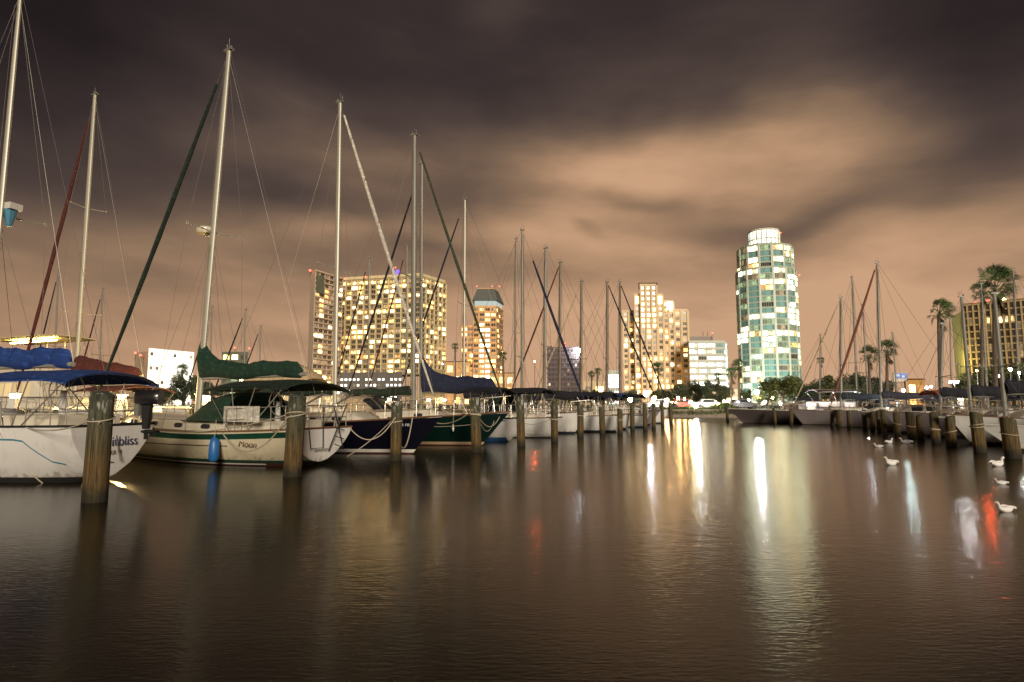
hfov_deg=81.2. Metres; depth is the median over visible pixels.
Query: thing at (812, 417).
sailboat
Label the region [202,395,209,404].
power pedestal
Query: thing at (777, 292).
window
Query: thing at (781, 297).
window
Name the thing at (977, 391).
sailboat
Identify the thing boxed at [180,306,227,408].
sailboat
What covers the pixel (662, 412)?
mooring piling
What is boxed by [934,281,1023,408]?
sailboat
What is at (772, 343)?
window
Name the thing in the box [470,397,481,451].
mooring piling
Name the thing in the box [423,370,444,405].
building
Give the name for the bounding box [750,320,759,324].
window
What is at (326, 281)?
window
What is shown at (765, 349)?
window
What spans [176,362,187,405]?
palm tree
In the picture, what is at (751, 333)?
window
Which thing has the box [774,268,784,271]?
window
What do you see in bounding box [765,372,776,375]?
window
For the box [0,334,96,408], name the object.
motor yacht
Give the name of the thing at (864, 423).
mooring piling
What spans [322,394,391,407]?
motor yacht
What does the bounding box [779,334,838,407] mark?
sailboat
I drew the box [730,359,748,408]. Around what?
palm tree
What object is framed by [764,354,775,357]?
window
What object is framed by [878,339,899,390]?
palm tree
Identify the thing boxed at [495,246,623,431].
sailboat
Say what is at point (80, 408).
dock box
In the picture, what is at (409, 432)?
mooring line
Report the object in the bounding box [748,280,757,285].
window
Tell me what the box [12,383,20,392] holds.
cabin window
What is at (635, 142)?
sky
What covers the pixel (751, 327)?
window
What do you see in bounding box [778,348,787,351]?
window
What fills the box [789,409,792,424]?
mooring piling
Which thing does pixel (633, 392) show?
tree
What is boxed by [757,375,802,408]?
oak tree
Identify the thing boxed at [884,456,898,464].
waterbird
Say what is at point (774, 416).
mooring piling
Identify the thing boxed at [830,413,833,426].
mooring piling
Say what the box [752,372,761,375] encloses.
window
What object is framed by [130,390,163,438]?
outboard motor
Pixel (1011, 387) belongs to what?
sailboat
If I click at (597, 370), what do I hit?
palm tree
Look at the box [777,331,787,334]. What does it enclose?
window
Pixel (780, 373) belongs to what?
window
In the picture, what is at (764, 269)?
window
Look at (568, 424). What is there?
sailboat
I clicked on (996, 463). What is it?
waterbird
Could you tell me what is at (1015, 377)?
oak tree
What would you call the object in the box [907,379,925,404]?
building
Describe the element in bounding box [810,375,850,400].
oak tree
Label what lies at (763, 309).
window
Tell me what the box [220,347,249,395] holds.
office building
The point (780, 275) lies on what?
window
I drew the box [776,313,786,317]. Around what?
window
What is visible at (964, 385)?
oak tree
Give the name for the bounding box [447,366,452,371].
window
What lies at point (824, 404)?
cabin window
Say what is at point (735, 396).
building
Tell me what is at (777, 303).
window
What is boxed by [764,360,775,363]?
window
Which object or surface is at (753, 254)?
window
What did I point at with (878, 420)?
mooring piling
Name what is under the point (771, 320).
window
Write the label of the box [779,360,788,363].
window
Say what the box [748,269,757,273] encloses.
window
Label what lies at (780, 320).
window
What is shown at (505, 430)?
sailboat
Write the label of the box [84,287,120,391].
sailboat
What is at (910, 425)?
mooring piling
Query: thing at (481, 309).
window
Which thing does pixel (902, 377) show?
billboard
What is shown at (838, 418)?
mooring piling
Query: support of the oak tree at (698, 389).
on the ground at (761, 407)
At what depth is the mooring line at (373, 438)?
17.59 m
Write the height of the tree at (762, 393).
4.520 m
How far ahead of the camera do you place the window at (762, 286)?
419.18 m
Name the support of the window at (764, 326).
in the residential tower at (768, 321)
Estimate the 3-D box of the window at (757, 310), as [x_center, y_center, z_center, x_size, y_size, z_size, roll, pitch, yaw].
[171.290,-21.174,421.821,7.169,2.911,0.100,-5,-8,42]
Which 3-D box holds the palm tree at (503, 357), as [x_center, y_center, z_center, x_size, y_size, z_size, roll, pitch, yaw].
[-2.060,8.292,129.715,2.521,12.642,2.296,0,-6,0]
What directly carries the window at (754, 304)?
in the residential tower at (768, 321)
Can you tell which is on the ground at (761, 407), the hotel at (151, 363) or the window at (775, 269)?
the hotel at (151, 363)
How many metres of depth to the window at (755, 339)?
419.38 m
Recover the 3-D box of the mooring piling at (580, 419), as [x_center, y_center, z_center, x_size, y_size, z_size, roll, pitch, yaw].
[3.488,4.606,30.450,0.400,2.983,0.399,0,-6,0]
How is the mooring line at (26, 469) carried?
attached to the sailboat at (50, 456)
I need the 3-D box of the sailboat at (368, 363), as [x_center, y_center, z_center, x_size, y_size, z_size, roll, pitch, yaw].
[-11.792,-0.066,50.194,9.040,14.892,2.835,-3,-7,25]
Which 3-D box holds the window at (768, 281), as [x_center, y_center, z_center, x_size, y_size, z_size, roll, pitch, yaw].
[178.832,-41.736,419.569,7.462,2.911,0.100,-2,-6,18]
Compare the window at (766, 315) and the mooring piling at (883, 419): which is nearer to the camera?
the mooring piling at (883, 419)
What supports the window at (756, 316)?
in the residential tower at (768, 321)
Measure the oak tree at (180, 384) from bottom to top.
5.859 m
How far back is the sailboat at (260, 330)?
62.47 m
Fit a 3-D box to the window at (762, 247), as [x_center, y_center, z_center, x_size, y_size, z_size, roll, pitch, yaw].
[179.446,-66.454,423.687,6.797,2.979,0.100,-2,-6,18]
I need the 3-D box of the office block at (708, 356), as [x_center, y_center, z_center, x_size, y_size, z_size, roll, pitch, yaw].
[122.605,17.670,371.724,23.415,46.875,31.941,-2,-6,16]
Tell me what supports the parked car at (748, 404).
on the road
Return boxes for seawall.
[468,409,782,417]
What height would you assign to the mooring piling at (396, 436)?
2.988 m
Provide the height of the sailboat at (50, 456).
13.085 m
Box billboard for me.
[892,373,907,404]
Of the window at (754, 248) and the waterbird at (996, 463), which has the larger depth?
the window at (754, 248)
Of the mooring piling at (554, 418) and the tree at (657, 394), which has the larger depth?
the tree at (657, 394)
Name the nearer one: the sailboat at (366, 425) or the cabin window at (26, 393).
the sailboat at (366, 425)
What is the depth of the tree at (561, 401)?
91.50 m
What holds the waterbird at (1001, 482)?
on the water
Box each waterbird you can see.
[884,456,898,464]
[898,437,912,443]
[988,456,1004,465]
[994,478,1008,484]
[994,501,1016,511]
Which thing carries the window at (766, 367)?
in the residential tower at (768, 321)
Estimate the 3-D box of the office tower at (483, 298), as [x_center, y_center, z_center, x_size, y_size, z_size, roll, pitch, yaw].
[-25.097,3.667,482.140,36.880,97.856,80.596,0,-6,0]
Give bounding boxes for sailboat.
[0,0,158,482]
[16,90,175,415]
[40,267,81,391]
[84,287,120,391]
[87,38,353,465]
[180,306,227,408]
[191,96,443,453]
[211,308,266,398]
[239,324,272,381]
[312,130,510,445]
[337,257,407,400]
[340,162,517,441]
[368,244,456,408]
[393,197,562,437]
[431,226,589,433]
[466,237,570,409]
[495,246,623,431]
[512,259,629,429]
[529,278,648,427]
[549,281,659,424]
[563,279,669,423]
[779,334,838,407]
[791,296,914,424]
[819,276,888,407]
[828,260,981,427]
[832,304,897,405]
[856,332,932,407]
[883,319,1023,433]
[904,291,1023,437]
[917,316,986,407]
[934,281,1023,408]
[943,285,1023,445]
[971,265,1023,409]
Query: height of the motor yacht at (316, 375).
5.150 m
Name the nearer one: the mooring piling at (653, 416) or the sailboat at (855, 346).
the mooring piling at (653, 416)
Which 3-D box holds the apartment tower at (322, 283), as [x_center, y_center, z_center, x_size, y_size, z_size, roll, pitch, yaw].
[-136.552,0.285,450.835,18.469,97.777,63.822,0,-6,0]
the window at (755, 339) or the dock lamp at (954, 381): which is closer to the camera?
the dock lamp at (954, 381)
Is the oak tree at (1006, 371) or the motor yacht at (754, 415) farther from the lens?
the oak tree at (1006, 371)
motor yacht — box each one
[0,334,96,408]
[42,382,170,409]
[243,364,347,411]
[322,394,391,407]
[728,389,861,423]
[860,390,985,430]
[939,395,1023,441]
[979,409,1023,451]
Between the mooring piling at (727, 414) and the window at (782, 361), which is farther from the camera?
the window at (782, 361)
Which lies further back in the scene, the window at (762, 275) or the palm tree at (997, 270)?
the window at (762, 275)
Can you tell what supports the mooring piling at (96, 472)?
in the water
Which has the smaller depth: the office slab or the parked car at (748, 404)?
the parked car at (748, 404)
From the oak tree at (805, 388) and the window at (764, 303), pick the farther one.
the window at (764, 303)
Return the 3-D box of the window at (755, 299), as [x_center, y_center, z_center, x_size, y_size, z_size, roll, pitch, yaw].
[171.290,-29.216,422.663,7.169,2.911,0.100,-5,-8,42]
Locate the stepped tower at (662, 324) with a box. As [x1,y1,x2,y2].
[622,283,689,404]
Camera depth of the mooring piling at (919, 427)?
27.16 m
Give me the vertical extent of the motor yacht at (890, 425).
3.013 m
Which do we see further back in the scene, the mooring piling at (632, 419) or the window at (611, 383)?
the window at (611, 383)
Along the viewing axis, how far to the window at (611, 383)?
219.60 m
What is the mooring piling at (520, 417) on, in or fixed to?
in the water
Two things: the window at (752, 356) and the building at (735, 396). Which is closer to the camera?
the building at (735, 396)
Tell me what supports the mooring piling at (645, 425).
in the water
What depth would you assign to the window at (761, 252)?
423.44 m
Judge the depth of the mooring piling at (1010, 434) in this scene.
18.61 m
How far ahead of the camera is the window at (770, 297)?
418.26 m
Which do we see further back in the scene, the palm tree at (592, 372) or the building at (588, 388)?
the building at (588, 388)
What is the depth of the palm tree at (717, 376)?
114.70 m
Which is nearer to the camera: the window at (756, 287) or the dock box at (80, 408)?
the dock box at (80, 408)
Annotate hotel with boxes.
[133,348,193,404]
[952,298,1023,404]
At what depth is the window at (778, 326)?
415.15 m
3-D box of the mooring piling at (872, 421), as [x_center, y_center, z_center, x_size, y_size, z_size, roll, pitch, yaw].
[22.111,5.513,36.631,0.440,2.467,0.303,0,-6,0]
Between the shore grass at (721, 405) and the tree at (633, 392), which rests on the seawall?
the shore grass at (721, 405)
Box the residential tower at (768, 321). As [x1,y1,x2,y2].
[733,228,801,404]
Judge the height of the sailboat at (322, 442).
14.167 m
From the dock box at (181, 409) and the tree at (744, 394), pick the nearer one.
the dock box at (181, 409)
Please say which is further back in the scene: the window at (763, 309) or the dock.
the window at (763, 309)
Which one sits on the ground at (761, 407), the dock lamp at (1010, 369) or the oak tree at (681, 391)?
the oak tree at (681, 391)
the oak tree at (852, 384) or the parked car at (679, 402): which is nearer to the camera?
the parked car at (679, 402)
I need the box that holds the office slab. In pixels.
[547,343,579,403]
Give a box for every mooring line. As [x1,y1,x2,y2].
[0,433,42,482]
[26,419,93,430]
[153,415,285,432]
[222,417,287,451]
[347,421,390,456]
[349,418,394,439]
[395,417,412,448]
[437,409,472,423]
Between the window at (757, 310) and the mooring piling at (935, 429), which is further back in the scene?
the window at (757, 310)
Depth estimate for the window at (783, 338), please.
414.39 m
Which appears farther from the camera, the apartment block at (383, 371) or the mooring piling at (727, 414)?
the apartment block at (383, 371)
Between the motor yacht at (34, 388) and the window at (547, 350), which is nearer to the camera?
the motor yacht at (34, 388)
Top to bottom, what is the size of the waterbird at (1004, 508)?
0.187 m
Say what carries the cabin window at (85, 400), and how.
in the motor yacht at (85, 401)
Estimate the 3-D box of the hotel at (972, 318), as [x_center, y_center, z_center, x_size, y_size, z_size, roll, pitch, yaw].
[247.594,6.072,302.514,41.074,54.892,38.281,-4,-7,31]
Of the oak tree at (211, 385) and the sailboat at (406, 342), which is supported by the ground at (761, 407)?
the oak tree at (211, 385)
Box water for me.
[0,418,1023,681]
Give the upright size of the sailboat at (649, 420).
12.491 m
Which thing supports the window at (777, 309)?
in the residential tower at (768, 321)
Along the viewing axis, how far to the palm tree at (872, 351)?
97.91 m
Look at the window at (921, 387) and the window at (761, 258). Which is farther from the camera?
the window at (761, 258)
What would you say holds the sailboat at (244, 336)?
on the water
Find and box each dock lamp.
[949,380,958,404]
[1008,367,1013,407]
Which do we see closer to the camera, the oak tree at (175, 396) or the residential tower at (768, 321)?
the oak tree at (175, 396)
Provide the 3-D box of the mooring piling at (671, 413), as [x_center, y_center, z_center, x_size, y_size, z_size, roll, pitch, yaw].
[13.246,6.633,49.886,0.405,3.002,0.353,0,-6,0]
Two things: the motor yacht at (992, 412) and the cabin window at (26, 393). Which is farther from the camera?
the cabin window at (26, 393)
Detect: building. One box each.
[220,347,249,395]
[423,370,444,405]
[445,361,470,405]
[490,373,513,388]
[583,381,604,404]
[685,389,737,402]
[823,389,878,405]
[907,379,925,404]
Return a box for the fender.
[208,420,219,462]
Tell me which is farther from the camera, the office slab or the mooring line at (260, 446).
the office slab
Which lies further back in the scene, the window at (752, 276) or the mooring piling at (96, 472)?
the window at (752, 276)
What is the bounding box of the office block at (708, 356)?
[688,331,728,388]
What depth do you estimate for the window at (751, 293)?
422.93 m
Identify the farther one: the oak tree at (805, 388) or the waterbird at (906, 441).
the oak tree at (805, 388)
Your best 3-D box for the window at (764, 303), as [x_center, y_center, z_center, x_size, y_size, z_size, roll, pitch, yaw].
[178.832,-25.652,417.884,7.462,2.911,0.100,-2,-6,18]
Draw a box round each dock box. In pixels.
[53,406,88,412]
[153,406,190,413]
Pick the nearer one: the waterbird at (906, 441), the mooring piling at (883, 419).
the waterbird at (906, 441)
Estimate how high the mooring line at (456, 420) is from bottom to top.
0.574 m
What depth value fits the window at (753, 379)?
416.78 m
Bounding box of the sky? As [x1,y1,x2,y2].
[0,0,1023,403]
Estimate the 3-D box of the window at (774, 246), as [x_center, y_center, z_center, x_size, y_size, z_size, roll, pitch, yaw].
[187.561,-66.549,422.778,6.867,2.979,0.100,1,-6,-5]
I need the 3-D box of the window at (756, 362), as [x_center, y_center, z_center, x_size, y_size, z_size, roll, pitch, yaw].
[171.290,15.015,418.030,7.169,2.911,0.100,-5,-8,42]
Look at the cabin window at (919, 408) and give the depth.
35.96 m
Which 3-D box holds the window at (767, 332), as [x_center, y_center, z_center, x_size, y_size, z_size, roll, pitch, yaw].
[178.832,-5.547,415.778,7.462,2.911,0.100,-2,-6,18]
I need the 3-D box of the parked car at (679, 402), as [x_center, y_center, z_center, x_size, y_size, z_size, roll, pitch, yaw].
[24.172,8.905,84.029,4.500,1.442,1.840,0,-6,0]
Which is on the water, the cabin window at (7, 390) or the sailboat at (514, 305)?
the sailboat at (514, 305)
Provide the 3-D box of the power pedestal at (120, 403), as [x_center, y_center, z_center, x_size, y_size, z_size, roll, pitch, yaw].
[-15.597,2.667,23.852,0.280,1.085,0.280,0,-6,0]
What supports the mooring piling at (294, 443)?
in the water
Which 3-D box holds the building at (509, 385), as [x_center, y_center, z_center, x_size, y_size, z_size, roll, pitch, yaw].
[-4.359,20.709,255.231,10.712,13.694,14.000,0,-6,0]
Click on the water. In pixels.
(704, 550)
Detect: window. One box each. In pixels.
[0,383,3,395]
[3,383,11,395]
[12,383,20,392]
[21,383,30,395]
[80,398,88,404]
[325,275,341,393]
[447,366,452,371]
[474,308,502,372]
[547,350,579,365]
[608,374,612,387]
[614,374,618,387]
[624,286,674,404]
[736,246,800,387]
[748,246,756,250]
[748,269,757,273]
[748,275,757,279]
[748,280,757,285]
[748,286,758,290]
[749,252,757,256]
[749,291,758,296]
[749,297,758,301]
[749,303,758,307]
[749,308,759,312]
[750,314,759,318]
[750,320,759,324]
[750,326,759,330]
[750,331,760,335]
[751,337,760,341]
[751,343,760,347]
[751,349,760,352]
[751,354,761,358]
[752,360,761,364]
[752,366,761,369]
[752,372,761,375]
[752,378,762,381]
[760,245,769,249]
[760,251,770,255]
[760,257,770,260]
[760,268,771,272]
[761,274,771,277]
[761,279,771,283]
[761,285,772,289]
[761,291,772,294]
[762,296,772,300]
[762,302,772,306]
[762,308,773,311]
[762,313,773,317]
[763,319,773,323]
[763,325,774,329]
[763,331,774,334]
[763,337,774,340]
[764,342,774,346]
[764,348,775,352]
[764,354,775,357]
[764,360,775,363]
[765,366,775,369]
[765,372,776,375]
[773,245,781,248]
[773,251,781,254]
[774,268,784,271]
[775,273,784,277]
[775,279,784,282]
[775,285,784,288]
[775,291,785,294]
[776,296,785,300]
[776,302,785,305]
[776,308,786,311]
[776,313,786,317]
[777,319,786,322]
[777,325,786,328]
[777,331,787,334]
[778,337,787,340]
[778,342,787,346]
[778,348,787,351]
[778,354,788,357]
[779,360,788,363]
[779,366,788,369]
[779,371,789,375]
[819,403,828,406]
[909,385,914,391]
[911,407,922,410]
[918,385,923,391]
[964,301,1023,404]
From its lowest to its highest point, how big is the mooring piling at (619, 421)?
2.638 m
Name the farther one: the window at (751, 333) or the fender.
the window at (751, 333)
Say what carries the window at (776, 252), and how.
in the residential tower at (768, 321)
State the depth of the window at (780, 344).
413.89 m
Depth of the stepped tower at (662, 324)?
383.76 m
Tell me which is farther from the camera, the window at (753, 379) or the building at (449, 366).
the window at (753, 379)
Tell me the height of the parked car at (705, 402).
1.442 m
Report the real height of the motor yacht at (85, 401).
3.563 m
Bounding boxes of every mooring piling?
[81,390,115,502]
[283,394,306,477]
[390,401,402,460]
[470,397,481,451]
[516,397,524,446]
[550,405,558,441]
[576,402,583,436]
[599,406,605,433]
[617,408,622,433]
[630,403,634,429]
[643,402,647,429]
[652,403,655,428]
[660,401,664,426]
[669,402,672,423]
[725,407,728,421]
[772,408,776,423]
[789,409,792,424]
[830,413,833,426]
[836,410,841,427]
[846,410,851,428]
[861,410,867,429]
[870,411,874,431]
[875,410,881,431]
[879,409,887,434]
[893,412,900,436]
[905,412,916,438]
[915,414,924,440]
[929,412,941,443]
[944,415,956,446]
[969,412,987,452]
[999,417,1022,458]
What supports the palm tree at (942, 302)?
on the ground at (761, 407)
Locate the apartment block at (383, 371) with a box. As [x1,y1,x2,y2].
[339,267,446,402]
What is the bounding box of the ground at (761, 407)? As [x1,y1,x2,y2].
[153,404,1023,408]
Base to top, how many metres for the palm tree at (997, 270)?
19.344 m
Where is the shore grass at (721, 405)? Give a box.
[667,402,735,414]
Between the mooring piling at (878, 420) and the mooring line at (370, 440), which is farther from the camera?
the mooring piling at (878, 420)
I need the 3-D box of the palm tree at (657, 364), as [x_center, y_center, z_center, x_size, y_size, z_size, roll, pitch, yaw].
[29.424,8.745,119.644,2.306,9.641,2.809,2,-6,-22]
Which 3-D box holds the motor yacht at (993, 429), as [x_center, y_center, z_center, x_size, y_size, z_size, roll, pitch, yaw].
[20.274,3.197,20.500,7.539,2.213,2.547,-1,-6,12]
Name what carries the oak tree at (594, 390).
on the ground at (761, 407)
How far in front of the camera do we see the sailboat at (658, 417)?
51.76 m
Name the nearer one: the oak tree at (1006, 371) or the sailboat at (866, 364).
the sailboat at (866, 364)
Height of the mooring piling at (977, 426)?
2.616 m
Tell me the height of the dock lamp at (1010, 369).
2.779 m
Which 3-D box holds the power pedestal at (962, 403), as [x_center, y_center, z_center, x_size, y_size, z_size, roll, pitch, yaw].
[29.900,4.334,39.765,0.280,1.085,0.280,0,-6,0]
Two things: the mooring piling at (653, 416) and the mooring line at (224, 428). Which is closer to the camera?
the mooring line at (224, 428)
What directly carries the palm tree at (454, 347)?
on the ground at (761, 407)
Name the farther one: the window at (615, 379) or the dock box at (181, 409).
the window at (615, 379)
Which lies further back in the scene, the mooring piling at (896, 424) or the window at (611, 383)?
the window at (611, 383)
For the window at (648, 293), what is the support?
in the stepped tower at (662, 324)
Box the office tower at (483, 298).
[461,286,503,400]
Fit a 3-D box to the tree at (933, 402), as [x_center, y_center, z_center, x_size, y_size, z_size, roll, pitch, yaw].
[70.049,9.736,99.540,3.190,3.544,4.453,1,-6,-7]
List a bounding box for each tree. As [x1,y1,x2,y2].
[160,389,181,405]
[168,374,197,405]
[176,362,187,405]
[190,381,223,400]
[452,342,458,406]
[498,350,507,387]
[523,394,542,407]
[551,390,572,406]
[588,371,594,407]
[589,389,615,405]
[594,368,601,407]
[621,389,640,406]
[649,389,667,408]
[651,361,663,407]
[661,383,689,401]
[686,379,712,401]
[704,383,734,402]
[713,372,722,386]
[723,366,738,401]
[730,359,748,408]
[740,389,752,408]
[756,386,774,407]
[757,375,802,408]
[785,382,818,400]
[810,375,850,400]
[835,372,874,393]
[859,344,877,393]
[865,377,894,393]
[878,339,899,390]
[920,389,936,404]
[927,297,960,404]
[952,368,999,402]
[968,280,993,406]
[972,360,1023,407]
[976,263,1023,406]
[1007,367,1023,380]
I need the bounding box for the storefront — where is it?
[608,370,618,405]
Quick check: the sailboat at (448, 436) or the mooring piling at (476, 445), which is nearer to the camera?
the mooring piling at (476, 445)
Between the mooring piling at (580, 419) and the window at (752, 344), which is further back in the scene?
the window at (752, 344)
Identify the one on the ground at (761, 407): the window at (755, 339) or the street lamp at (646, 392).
the street lamp at (646, 392)
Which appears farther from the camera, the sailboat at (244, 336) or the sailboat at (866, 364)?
the sailboat at (866, 364)
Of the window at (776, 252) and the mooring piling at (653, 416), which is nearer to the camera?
the mooring piling at (653, 416)
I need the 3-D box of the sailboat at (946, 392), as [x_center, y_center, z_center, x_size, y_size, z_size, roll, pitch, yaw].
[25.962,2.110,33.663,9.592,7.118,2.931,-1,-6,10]
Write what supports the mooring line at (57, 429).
attached to the mooring piling at (96, 472)
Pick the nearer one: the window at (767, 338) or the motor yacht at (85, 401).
the motor yacht at (85, 401)
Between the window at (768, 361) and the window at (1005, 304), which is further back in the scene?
the window at (768, 361)
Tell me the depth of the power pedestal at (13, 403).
20.59 m
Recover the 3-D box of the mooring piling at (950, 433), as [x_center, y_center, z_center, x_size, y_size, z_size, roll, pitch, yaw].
[17.391,4.165,23.617,0.443,2.437,0.442,0,-6,0]
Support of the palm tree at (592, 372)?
on the ground at (761, 407)
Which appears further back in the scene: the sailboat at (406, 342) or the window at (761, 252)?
the window at (761, 252)
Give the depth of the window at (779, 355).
413.08 m
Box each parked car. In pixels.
[648,399,676,408]
[673,399,699,406]
[696,399,719,406]
[727,399,760,408]
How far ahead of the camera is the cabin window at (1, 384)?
38.94 m
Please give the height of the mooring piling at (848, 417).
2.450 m
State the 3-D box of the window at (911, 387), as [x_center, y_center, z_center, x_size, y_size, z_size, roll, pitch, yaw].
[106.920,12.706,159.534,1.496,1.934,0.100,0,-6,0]
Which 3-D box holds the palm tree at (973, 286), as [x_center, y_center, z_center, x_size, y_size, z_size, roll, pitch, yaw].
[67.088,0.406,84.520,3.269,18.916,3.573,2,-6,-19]
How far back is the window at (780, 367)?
412.17 m
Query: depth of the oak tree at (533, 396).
95.02 m
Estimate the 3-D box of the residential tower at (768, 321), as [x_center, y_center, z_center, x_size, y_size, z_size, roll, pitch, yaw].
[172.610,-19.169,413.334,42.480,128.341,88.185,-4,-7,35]
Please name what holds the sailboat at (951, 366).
on the water
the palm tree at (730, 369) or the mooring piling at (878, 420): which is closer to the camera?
the mooring piling at (878, 420)
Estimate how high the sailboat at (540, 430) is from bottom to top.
13.862 m
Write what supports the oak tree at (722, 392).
on the ground at (761, 407)
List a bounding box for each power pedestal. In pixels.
[7,393,21,409]
[116,394,127,416]
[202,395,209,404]
[957,398,963,408]
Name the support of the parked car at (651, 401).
on the road
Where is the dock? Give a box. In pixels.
[20,406,576,413]
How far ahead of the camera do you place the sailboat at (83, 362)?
30.51 m
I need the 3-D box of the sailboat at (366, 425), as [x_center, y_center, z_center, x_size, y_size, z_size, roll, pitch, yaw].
[-7.119,-2.521,22.249,10.292,13.950,3.123,-2,-6,20]
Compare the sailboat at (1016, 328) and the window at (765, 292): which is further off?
the window at (765, 292)
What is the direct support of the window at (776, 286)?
in the residential tower at (768, 321)
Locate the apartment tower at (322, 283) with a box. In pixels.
[307,269,343,393]
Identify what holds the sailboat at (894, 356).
on the water
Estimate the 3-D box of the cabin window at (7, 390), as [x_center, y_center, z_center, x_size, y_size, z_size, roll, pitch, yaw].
[-32.604,3.149,38.630,0.711,0.832,0.097,-3,-7,25]
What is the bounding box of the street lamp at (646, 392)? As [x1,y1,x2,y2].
[643,390,648,402]
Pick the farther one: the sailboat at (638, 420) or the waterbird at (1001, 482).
the sailboat at (638, 420)
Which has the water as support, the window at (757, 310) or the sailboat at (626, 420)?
the sailboat at (626, 420)
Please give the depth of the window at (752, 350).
419.18 m
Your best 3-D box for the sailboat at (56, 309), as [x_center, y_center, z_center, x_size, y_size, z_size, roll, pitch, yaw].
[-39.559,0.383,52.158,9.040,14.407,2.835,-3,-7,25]
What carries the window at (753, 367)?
in the residential tower at (768, 321)
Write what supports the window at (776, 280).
in the residential tower at (768, 321)
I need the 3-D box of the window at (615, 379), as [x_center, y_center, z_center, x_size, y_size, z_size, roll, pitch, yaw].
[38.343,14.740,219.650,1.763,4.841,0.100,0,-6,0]
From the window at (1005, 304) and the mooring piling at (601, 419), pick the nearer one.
the mooring piling at (601, 419)
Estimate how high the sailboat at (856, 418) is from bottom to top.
12.808 m
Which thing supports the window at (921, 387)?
in the building at (913, 385)
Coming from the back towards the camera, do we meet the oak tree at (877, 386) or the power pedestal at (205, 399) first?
the oak tree at (877, 386)
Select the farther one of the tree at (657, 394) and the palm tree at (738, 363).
the tree at (657, 394)

